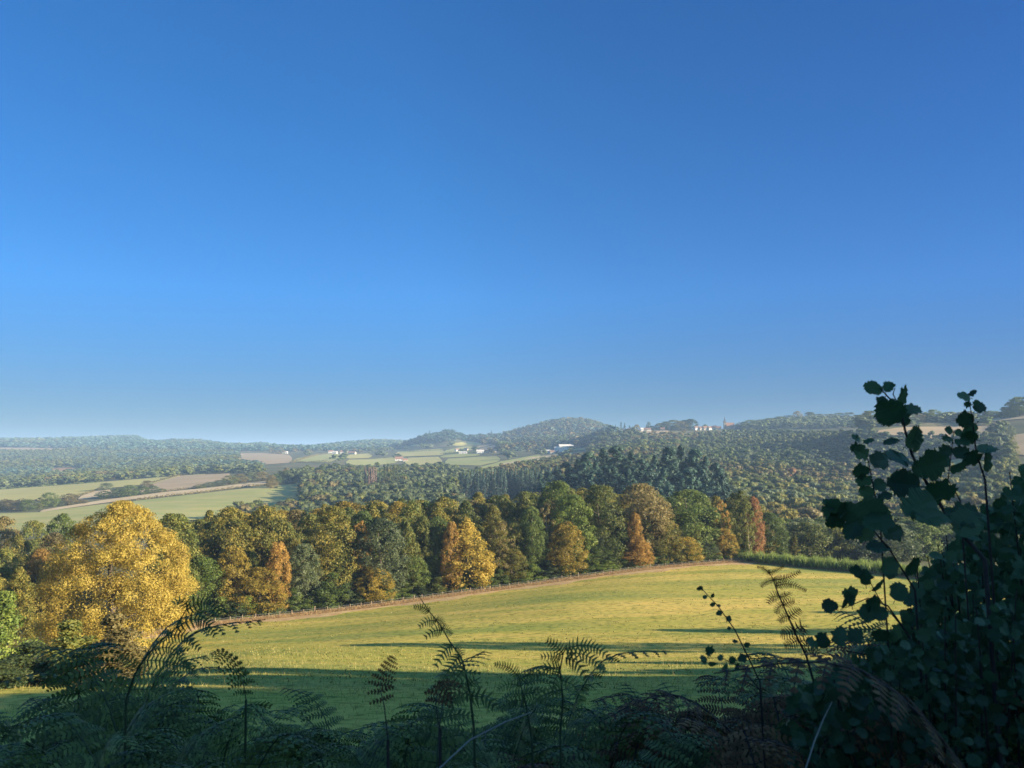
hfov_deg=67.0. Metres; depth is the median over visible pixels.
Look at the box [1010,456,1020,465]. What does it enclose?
deciduous tree
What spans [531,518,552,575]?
deciduous tree
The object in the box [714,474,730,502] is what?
fir tree
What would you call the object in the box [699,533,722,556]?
deciduous tree
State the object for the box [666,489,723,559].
deciduous tree
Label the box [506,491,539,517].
deciduous tree
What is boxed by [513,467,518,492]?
spruce tree
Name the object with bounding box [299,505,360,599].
deciduous tree
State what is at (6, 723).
bracken
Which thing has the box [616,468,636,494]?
fir tree
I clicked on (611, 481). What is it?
fir tree
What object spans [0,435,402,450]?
ridge wood
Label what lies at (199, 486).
deciduous tree
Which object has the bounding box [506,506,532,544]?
deciduous tree
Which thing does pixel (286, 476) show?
deciduous tree
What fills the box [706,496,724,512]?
deciduous tree
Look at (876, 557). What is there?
deciduous tree
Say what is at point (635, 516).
deciduous tree
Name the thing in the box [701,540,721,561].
deciduous tree
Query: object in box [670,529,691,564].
deciduous tree
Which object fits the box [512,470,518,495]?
spruce tree
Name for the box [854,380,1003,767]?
hazel shoot
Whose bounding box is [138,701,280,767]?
bracken
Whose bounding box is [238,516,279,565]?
deciduous tree
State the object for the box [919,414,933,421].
ridge tree
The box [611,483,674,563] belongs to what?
deciduous tree
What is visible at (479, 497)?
deciduous tree
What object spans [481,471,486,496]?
spruce tree
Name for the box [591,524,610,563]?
deciduous tree
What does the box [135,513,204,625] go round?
deciduous tree
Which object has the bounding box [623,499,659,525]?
deciduous tree
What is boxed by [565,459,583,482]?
fir tree
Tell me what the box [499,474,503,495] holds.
spruce tree
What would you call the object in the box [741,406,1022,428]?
skyline wood
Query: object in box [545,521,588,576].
deciduous tree
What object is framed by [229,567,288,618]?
deciduous tree
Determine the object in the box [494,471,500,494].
spruce tree
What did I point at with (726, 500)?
deciduous tree
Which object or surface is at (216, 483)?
deciduous tree
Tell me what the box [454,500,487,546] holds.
deciduous tree
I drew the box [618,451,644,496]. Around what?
fir tree
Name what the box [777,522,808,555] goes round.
deciduous tree
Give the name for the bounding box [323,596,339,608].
shrub
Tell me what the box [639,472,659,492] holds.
fir tree
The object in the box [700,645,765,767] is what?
rose twig
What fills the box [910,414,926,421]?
ridge tree
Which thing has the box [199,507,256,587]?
deciduous tree
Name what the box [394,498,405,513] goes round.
deciduous tree
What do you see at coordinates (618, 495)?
deciduous tree
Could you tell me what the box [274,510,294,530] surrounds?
deciduous tree
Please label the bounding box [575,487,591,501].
deciduous tree
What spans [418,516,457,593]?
deciduous tree
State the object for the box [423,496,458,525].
deciduous tree
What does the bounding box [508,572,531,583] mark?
shrub
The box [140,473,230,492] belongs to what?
field
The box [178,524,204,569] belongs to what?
deciduous tree
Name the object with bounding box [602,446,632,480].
fir tree
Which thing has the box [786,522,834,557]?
deciduous tree
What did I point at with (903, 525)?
deciduous tree
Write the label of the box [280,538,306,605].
deciduous tree
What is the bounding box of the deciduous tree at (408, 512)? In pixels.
[389,500,428,588]
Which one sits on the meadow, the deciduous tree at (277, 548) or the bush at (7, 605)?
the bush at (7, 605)
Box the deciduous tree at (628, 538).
[620,524,644,555]
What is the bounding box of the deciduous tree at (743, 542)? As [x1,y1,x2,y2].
[733,535,751,558]
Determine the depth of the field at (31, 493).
916.76 m
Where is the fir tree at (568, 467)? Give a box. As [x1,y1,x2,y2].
[557,462,572,480]
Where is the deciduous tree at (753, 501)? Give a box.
[744,496,765,553]
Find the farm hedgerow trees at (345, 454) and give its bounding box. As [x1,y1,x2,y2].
[267,442,597,460]
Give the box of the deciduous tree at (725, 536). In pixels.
[716,528,739,561]
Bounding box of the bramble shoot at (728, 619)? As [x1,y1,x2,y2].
[697,586,765,758]
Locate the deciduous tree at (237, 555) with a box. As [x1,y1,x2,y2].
[206,545,253,616]
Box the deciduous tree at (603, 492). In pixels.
[577,484,628,569]
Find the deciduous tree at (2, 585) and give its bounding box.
[0,574,6,589]
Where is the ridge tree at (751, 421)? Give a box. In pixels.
[741,420,756,424]
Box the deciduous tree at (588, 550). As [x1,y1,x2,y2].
[580,530,600,565]
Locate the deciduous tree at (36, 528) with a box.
[12,520,50,572]
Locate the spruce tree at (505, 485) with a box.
[501,470,507,494]
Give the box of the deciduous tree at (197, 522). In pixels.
[189,518,217,568]
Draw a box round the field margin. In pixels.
[143,562,755,638]
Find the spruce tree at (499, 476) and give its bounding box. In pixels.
[497,466,500,491]
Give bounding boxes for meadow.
[0,563,1009,762]
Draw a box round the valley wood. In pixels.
[0,445,266,488]
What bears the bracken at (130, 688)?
on the ground at (1017, 424)
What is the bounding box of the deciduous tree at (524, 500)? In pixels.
[506,494,536,537]
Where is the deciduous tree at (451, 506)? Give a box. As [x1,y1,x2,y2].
[443,498,456,515]
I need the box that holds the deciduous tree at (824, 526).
[812,523,843,558]
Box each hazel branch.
[806,564,938,765]
[821,495,928,767]
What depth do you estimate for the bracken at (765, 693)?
3.12 m
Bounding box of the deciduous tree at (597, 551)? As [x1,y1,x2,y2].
[580,545,618,573]
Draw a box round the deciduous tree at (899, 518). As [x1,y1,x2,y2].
[892,516,908,526]
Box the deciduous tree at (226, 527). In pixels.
[213,518,257,557]
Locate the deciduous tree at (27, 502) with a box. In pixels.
[17,499,36,510]
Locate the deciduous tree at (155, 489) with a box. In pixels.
[147,485,159,492]
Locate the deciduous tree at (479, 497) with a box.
[471,492,493,556]
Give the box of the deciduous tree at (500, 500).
[476,495,519,545]
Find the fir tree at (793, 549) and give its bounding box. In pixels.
[789,535,800,556]
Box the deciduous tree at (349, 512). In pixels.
[335,507,360,528]
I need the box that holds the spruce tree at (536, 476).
[534,470,537,492]
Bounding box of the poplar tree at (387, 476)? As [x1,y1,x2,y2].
[386,463,389,483]
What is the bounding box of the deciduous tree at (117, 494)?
[107,488,127,497]
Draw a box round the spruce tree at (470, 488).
[469,472,472,494]
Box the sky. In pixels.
[0,0,1023,444]
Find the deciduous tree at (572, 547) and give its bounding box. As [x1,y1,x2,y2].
[559,527,579,574]
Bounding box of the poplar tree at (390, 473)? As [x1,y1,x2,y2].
[389,463,391,482]
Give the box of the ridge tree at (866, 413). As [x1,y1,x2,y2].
[860,411,875,422]
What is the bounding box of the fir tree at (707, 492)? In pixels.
[697,474,714,501]
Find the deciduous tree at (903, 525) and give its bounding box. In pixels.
[895,523,921,556]
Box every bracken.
[0,667,241,746]
[0,673,215,732]
[0,696,186,767]
[0,712,30,743]
[0,719,173,767]
[0,721,85,767]
[0,730,101,767]
[0,740,115,767]
[1,737,321,767]
[2,619,265,767]
[5,646,354,767]
[5,712,327,767]
[9,740,73,766]
[26,606,243,767]
[35,642,182,766]
[44,678,139,757]
[76,655,225,767]
[89,689,233,755]
[94,743,156,767]
[95,593,222,767]
[102,685,198,767]
[104,738,170,767]
[137,745,404,767]
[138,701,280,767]
[147,745,220,767]
[149,715,244,767]
[152,724,307,757]
[197,715,435,767]
[201,704,239,731]
[211,648,254,767]
[220,725,378,767]
[229,728,322,767]
[234,702,313,766]
[236,731,373,759]
[241,736,412,767]
[249,748,347,767]
[255,688,392,763]
[290,732,355,767]
[300,728,466,766]
[302,752,457,767]
[322,702,445,767]
[328,706,721,767]
[352,729,434,767]
[353,717,537,767]
[356,689,662,765]
[363,719,435,751]
[367,655,397,767]
[401,651,721,767]
[402,651,517,767]
[411,701,505,767]
[413,595,498,767]
[424,678,462,766]
[426,691,577,765]
[446,705,619,767]
[472,704,552,764]
[472,707,541,748]
[491,665,602,767]
[494,660,545,767]
[496,689,675,767]
[496,698,591,745]
[496,725,736,766]
[506,744,648,767]
[511,709,634,760]
[523,707,658,765]
[531,636,612,767]
[545,709,720,767]
[554,680,777,767]
[559,708,719,766]
[563,693,725,766]
[583,700,637,738]
[585,723,683,767]
[596,659,869,767]
[599,689,749,753]
[615,706,880,767]
[616,733,723,767]
[627,706,913,767]
[646,703,781,746]
[665,737,720,767]
[684,668,773,747]
[690,717,733,731]
[693,675,743,733]
[694,673,850,758]
[705,718,760,759]
[705,725,939,767]
[714,630,914,746]
[714,653,964,767]
[718,711,780,767]
[721,737,814,767]
[735,694,783,725]
[736,677,1021,767]
[739,657,845,766]
[750,674,793,715]
[757,565,820,754]
[782,729,844,765]
[803,676,1023,767]
[819,715,1023,767]
[825,641,865,709]
[834,610,889,654]
[849,642,883,659]
[878,659,1023,766]
[904,672,1023,767]
[939,690,1023,767]
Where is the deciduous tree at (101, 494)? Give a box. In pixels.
[93,491,111,497]
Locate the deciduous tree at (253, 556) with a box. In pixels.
[242,552,261,596]
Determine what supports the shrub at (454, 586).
on the ground at (1017, 424)
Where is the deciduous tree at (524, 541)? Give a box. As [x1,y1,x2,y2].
[514,530,540,580]
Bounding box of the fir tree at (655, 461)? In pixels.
[642,455,666,483]
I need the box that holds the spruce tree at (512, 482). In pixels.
[511,471,515,496]
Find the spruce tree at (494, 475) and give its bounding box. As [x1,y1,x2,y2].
[492,470,496,495]
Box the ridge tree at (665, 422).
[660,421,671,429]
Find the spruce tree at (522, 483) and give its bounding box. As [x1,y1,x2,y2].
[519,470,525,490]
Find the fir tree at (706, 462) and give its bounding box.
[696,456,720,495]
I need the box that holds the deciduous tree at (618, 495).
[597,494,644,532]
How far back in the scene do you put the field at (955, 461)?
697.35 m
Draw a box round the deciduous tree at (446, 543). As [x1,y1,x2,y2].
[439,521,462,593]
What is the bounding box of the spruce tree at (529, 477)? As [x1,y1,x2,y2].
[527,469,531,490]
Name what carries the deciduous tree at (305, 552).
on the ground at (1017, 424)
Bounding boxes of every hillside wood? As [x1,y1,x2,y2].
[698,420,1019,483]
[709,457,1018,521]
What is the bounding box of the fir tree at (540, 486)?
[530,474,546,500]
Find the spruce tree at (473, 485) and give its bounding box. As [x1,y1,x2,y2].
[470,472,475,498]
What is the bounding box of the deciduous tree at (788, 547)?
[761,517,798,554]
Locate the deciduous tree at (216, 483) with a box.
[211,480,225,484]
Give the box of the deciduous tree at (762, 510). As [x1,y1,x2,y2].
[759,506,783,539]
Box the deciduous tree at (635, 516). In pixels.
[626,512,644,567]
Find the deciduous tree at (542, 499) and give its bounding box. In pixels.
[528,497,554,566]
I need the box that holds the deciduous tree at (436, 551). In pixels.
[424,527,442,583]
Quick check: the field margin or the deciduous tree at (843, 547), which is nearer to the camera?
the field margin
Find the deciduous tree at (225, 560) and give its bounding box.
[207,547,233,601]
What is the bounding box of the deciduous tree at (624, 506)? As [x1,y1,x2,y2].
[599,502,641,558]
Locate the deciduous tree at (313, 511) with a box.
[297,508,339,583]
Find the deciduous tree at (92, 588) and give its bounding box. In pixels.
[62,533,99,608]
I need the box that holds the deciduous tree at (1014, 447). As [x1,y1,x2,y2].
[1010,443,1019,454]
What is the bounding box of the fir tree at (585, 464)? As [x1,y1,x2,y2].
[576,452,603,485]
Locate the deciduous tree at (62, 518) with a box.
[42,513,76,585]
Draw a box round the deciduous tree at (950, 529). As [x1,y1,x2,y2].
[936,525,954,550]
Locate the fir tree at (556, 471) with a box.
[544,468,563,489]
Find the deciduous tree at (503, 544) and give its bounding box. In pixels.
[484,520,518,578]
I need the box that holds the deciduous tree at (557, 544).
[544,531,565,566]
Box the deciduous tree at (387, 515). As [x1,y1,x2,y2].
[364,512,403,560]
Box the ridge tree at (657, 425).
[654,423,665,429]
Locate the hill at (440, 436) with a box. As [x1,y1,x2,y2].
[401,429,503,446]
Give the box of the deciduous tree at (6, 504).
[0,500,15,509]
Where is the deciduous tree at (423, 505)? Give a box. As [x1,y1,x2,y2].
[413,500,430,518]
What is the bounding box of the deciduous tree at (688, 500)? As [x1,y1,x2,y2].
[683,496,709,518]
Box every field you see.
[0,448,61,449]
[0,474,204,500]
[0,484,298,530]
[40,481,289,511]
[52,467,75,470]
[78,490,110,498]
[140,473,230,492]
[239,453,291,463]
[296,453,339,461]
[346,454,371,458]
[346,457,396,465]
[396,449,444,455]
[405,457,441,464]
[441,454,479,457]
[443,446,471,452]
[445,456,499,465]
[453,441,480,445]
[479,445,495,450]
[482,455,539,467]
[503,454,557,463]
[640,430,669,432]
[877,426,988,437]
[948,459,995,468]
[992,413,1023,420]
[1012,433,1023,454]
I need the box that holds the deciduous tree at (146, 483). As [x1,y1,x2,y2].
[141,480,152,486]
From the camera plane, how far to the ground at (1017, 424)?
1118.23 m
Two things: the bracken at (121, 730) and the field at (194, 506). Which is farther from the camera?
the field at (194, 506)
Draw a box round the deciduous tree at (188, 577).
[168,558,197,611]
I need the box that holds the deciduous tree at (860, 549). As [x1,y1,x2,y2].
[838,538,878,561]
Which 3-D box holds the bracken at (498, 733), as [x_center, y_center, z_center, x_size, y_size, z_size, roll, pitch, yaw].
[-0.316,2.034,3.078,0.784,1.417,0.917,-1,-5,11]
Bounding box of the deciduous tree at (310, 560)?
[298,555,318,609]
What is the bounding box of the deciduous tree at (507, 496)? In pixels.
[498,494,516,517]
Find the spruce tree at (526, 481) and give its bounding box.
[525,468,530,490]
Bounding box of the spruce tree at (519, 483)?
[517,470,521,494]
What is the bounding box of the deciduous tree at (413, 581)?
[397,556,432,597]
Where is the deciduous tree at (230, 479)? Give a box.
[222,475,239,483]
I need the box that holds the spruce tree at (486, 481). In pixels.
[485,472,489,496]
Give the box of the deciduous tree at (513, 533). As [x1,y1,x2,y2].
[497,521,528,583]
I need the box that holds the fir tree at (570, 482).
[561,474,584,498]
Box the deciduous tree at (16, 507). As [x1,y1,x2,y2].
[8,502,25,510]
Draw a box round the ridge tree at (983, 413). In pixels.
[979,412,992,419]
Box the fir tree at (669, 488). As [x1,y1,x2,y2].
[661,484,672,497]
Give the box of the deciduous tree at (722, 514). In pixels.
[713,501,731,553]
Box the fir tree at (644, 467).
[633,459,649,481]
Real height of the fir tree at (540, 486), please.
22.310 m
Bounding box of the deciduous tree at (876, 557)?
[864,530,903,561]
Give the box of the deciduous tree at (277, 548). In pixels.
[262,541,292,608]
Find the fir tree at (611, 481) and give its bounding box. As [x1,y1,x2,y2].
[599,466,625,493]
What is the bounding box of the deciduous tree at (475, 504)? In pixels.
[453,500,491,528]
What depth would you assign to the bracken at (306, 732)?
3.21 m
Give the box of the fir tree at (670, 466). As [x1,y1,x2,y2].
[653,447,684,490]
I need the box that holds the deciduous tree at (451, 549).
[439,522,460,584]
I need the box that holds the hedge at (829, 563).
[738,549,1022,580]
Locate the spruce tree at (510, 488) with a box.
[508,471,514,497]
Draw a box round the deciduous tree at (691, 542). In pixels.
[671,537,705,563]
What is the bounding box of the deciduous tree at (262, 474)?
[253,472,268,480]
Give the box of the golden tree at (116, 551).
[27,500,200,658]
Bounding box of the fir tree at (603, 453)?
[591,448,616,479]
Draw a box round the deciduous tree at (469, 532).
[437,517,497,592]
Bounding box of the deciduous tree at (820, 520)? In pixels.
[811,518,825,523]
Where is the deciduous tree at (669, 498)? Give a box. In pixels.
[647,496,678,520]
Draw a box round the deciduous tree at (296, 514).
[285,509,306,538]
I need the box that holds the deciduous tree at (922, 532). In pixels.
[903,523,945,561]
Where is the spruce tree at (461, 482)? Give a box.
[458,475,463,492]
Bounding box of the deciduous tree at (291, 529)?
[268,522,299,600]
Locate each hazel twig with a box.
[850,434,894,733]
[938,426,977,733]
[956,390,1005,739]
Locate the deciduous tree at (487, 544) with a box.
[470,537,490,587]
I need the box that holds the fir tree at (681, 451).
[667,445,693,484]
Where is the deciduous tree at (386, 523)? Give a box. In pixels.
[355,518,410,597]
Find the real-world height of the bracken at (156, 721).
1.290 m
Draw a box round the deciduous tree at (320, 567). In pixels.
[314,557,336,608]
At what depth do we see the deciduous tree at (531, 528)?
209.06 m
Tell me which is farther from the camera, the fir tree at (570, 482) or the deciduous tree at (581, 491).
the fir tree at (570, 482)
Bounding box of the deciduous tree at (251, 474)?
[244,472,257,480]
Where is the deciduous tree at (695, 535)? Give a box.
[682,519,701,552]
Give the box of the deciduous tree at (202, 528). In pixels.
[190,521,222,562]
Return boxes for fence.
[141,558,743,634]
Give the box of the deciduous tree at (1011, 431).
[1006,426,1016,436]
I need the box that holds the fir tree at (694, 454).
[680,449,710,487]
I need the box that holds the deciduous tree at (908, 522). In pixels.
[897,519,934,555]
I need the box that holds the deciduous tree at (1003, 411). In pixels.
[998,407,1007,417]
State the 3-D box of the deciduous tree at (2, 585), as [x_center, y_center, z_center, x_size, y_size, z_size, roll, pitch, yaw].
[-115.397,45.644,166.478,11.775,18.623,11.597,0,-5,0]
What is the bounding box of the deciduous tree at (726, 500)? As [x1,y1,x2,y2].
[721,497,733,506]
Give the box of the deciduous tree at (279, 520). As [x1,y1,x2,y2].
[239,505,292,596]
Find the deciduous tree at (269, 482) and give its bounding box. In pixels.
[265,477,278,487]
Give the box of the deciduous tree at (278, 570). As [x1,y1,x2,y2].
[265,551,287,596]
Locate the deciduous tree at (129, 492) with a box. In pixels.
[117,485,140,496]
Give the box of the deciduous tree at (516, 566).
[498,548,528,585]
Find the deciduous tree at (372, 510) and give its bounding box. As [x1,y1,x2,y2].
[365,503,381,523]
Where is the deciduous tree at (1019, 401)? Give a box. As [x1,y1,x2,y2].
[1008,397,1023,415]
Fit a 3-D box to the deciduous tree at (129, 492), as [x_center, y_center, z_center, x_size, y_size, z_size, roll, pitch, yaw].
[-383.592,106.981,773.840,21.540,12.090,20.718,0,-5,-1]
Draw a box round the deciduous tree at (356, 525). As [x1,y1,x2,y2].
[344,521,374,590]
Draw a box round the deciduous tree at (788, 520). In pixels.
[782,517,793,522]
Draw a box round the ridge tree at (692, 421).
[686,419,697,429]
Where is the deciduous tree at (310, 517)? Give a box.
[294,513,337,585]
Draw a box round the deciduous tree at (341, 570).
[328,551,358,601]
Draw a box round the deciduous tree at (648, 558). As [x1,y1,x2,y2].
[621,534,655,567]
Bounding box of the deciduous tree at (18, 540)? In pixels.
[1,534,33,614]
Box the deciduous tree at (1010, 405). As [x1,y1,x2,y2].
[1003,402,1017,417]
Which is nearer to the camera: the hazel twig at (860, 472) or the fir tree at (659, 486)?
the hazel twig at (860, 472)
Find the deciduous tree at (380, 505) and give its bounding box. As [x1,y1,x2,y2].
[358,500,393,519]
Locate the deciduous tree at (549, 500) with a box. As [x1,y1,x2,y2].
[534,493,564,520]
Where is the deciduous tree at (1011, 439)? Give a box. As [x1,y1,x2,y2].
[1004,437,1017,444]
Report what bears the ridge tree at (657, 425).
on the ground at (1017, 424)
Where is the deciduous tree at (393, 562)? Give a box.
[382,538,404,600]
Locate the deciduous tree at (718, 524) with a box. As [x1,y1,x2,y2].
[707,509,741,556]
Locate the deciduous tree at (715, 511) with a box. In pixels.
[699,506,743,534]
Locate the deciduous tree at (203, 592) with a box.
[193,575,210,613]
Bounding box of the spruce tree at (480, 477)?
[478,471,481,491]
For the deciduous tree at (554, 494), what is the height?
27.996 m
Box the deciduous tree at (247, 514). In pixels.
[231,513,266,553]
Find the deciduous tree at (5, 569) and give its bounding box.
[0,548,20,606]
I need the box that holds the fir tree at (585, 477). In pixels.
[577,472,590,498]
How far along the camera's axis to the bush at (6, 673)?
60.09 m
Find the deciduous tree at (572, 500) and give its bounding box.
[547,494,598,571]
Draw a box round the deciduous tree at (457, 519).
[454,515,477,588]
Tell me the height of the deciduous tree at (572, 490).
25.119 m
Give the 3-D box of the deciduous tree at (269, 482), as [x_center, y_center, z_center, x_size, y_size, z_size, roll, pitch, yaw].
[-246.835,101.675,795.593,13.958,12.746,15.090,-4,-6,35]
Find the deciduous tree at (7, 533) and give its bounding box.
[0,516,26,566]
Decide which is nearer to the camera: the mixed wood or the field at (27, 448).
the mixed wood
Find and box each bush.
[0,590,44,668]
[0,641,70,686]
[0,651,32,688]
[24,619,99,684]
[72,646,132,686]
[95,612,156,677]
[781,589,1023,767]
[876,464,1023,765]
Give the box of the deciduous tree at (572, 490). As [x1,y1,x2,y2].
[564,488,580,500]
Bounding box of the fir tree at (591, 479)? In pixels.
[585,462,606,491]
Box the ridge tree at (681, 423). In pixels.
[671,421,689,429]
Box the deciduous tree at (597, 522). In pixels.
[580,507,617,559]
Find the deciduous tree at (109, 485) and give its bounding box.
[98,483,114,489]
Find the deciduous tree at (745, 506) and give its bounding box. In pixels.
[739,500,757,552]
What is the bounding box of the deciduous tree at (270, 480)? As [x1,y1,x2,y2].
[266,475,275,486]
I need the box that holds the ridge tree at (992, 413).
[985,411,999,418]
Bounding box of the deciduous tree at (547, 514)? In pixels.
[538,502,560,555]
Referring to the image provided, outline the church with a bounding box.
[723,416,733,428]
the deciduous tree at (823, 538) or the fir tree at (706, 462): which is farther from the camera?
the fir tree at (706, 462)
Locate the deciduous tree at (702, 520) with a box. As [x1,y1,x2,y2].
[682,506,714,539]
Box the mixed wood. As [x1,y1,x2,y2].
[226,443,702,526]
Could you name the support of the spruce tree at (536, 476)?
on the ground at (1017, 424)
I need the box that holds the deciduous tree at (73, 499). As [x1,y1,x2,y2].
[60,493,78,504]
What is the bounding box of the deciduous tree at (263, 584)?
[252,566,273,599]
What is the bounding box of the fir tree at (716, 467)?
[705,463,729,493]
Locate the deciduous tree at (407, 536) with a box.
[390,521,423,593]
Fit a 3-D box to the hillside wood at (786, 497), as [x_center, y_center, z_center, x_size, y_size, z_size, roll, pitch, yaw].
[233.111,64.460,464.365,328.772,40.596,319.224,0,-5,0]
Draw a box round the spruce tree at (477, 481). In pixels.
[475,473,479,491]
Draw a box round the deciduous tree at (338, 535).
[320,517,355,574]
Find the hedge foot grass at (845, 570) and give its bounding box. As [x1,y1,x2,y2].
[745,561,918,578]
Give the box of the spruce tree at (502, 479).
[498,469,504,493]
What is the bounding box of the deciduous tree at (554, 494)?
[534,480,580,544]
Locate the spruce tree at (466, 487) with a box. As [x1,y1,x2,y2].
[464,474,470,497]
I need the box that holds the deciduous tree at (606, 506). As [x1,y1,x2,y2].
[587,495,617,527]
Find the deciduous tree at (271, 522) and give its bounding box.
[256,515,281,559]
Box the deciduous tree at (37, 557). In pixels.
[17,548,59,623]
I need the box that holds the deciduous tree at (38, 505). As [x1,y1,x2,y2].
[33,503,44,508]
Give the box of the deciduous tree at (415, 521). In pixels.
[399,508,430,567]
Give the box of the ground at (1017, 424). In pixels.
[0,418,1023,652]
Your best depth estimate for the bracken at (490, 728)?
4.12 m
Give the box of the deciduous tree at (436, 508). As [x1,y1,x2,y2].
[422,502,464,581]
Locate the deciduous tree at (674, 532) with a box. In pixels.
[649,520,685,565]
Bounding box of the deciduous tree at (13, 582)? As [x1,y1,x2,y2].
[0,567,45,647]
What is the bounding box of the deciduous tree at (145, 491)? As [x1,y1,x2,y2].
[134,486,149,494]
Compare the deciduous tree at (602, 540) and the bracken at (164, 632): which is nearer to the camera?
the bracken at (164, 632)
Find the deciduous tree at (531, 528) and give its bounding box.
[517,506,546,577]
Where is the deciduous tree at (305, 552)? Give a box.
[284,543,323,613]
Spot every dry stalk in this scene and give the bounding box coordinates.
[439,712,531,767]
[805,702,831,767]
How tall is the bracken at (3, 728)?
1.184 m
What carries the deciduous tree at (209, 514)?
on the ground at (1017, 424)
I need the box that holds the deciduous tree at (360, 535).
[343,531,373,603]
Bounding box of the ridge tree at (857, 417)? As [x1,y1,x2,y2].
[851,415,867,424]
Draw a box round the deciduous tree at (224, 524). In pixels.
[207,515,230,548]
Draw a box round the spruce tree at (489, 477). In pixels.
[487,471,490,494]
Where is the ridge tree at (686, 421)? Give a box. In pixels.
[679,420,693,429]
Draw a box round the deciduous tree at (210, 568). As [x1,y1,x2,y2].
[177,556,228,621]
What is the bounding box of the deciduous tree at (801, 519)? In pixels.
[793,517,819,553]
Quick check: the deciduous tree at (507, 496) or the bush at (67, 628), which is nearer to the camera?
the bush at (67, 628)
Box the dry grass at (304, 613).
[142,559,748,635]
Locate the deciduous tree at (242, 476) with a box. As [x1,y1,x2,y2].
[232,474,248,481]
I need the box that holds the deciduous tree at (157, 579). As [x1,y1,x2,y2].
[136,548,177,621]
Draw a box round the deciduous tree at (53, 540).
[31,532,72,613]
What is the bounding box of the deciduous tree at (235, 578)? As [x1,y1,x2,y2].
[226,571,247,596]
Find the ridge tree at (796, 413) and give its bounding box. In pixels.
[793,411,802,417]
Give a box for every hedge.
[0,498,39,501]
[2,481,97,488]
[39,488,99,501]
[136,482,285,500]
[153,472,224,482]
[290,452,339,462]
[297,460,329,462]
[738,549,1022,580]
[779,555,903,565]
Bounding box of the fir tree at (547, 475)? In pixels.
[538,472,554,492]
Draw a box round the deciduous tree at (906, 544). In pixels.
[879,526,924,561]
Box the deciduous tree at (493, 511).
[472,505,515,573]
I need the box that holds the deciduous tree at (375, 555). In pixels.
[364,527,391,582]
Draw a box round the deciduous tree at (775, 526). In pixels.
[758,512,790,554]
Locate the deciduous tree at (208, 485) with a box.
[202,482,215,486]
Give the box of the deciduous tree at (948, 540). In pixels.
[943,533,962,560]
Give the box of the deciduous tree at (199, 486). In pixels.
[194,484,206,487]
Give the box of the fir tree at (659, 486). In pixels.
[653,468,676,496]
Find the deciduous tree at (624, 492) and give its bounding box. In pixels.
[621,489,641,509]
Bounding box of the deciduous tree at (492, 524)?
[481,516,511,584]
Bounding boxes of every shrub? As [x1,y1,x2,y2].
[187,611,212,625]
[198,605,222,620]
[204,596,238,619]
[221,593,253,616]
[236,595,258,618]
[252,600,278,615]
[265,591,291,614]
[286,587,304,613]
[298,595,323,611]
[310,572,350,610]
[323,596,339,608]
[335,582,357,606]
[342,587,372,605]
[362,582,384,604]
[371,583,400,602]
[392,588,415,600]
[407,586,434,597]
[425,576,452,594]
[444,578,468,591]
[456,571,476,590]
[469,567,496,588]
[490,569,510,587]
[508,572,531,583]
[519,563,548,582]
[536,560,559,579]
[551,563,577,578]
[577,563,597,574]
[585,561,609,573]
[597,560,619,571]
[616,559,633,569]
[628,560,652,567]
[650,548,668,565]
[664,554,687,564]
[674,546,699,563]
[705,543,722,561]
[719,543,743,559]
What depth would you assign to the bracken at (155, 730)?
2.56 m
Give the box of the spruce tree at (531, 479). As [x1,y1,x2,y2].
[529,470,534,490]
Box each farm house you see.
[395,457,402,460]
[558,444,573,451]
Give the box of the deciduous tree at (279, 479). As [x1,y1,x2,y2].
[274,474,282,483]
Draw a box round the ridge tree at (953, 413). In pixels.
[943,412,958,421]
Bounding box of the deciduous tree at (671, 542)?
[651,534,675,563]
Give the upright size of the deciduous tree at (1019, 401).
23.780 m
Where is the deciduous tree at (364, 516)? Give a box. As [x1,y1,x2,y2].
[340,510,381,575]
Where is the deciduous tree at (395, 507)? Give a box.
[381,501,406,535]
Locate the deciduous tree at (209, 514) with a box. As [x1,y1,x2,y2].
[203,510,219,552]
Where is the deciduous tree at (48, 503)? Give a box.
[38,492,61,506]
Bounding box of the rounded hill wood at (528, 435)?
[478,417,640,451]
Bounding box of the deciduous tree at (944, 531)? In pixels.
[917,524,953,558]
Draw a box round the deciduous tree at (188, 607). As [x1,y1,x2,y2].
[182,593,194,622]
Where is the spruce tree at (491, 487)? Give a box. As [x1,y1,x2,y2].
[488,471,494,495]
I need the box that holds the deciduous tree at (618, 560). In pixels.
[607,535,624,567]
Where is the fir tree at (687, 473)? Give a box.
[677,468,704,496]
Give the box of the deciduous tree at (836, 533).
[822,527,857,559]
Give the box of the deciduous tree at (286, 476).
[281,470,290,483]
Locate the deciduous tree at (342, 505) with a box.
[334,501,360,520]
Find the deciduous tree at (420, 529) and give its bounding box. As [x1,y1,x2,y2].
[407,516,435,584]
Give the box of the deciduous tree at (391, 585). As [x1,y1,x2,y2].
[352,567,396,604]
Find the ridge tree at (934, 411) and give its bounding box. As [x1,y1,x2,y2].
[923,409,942,420]
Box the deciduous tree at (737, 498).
[722,490,764,550]
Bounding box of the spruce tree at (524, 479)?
[523,467,526,490]
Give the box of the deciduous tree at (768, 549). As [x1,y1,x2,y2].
[748,514,779,554]
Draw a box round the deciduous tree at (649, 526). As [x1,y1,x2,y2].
[637,520,655,565]
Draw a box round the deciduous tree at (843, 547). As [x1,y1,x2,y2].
[826,532,864,557]
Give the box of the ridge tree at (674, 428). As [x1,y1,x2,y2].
[665,420,685,429]
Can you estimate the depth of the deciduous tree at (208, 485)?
840.06 m

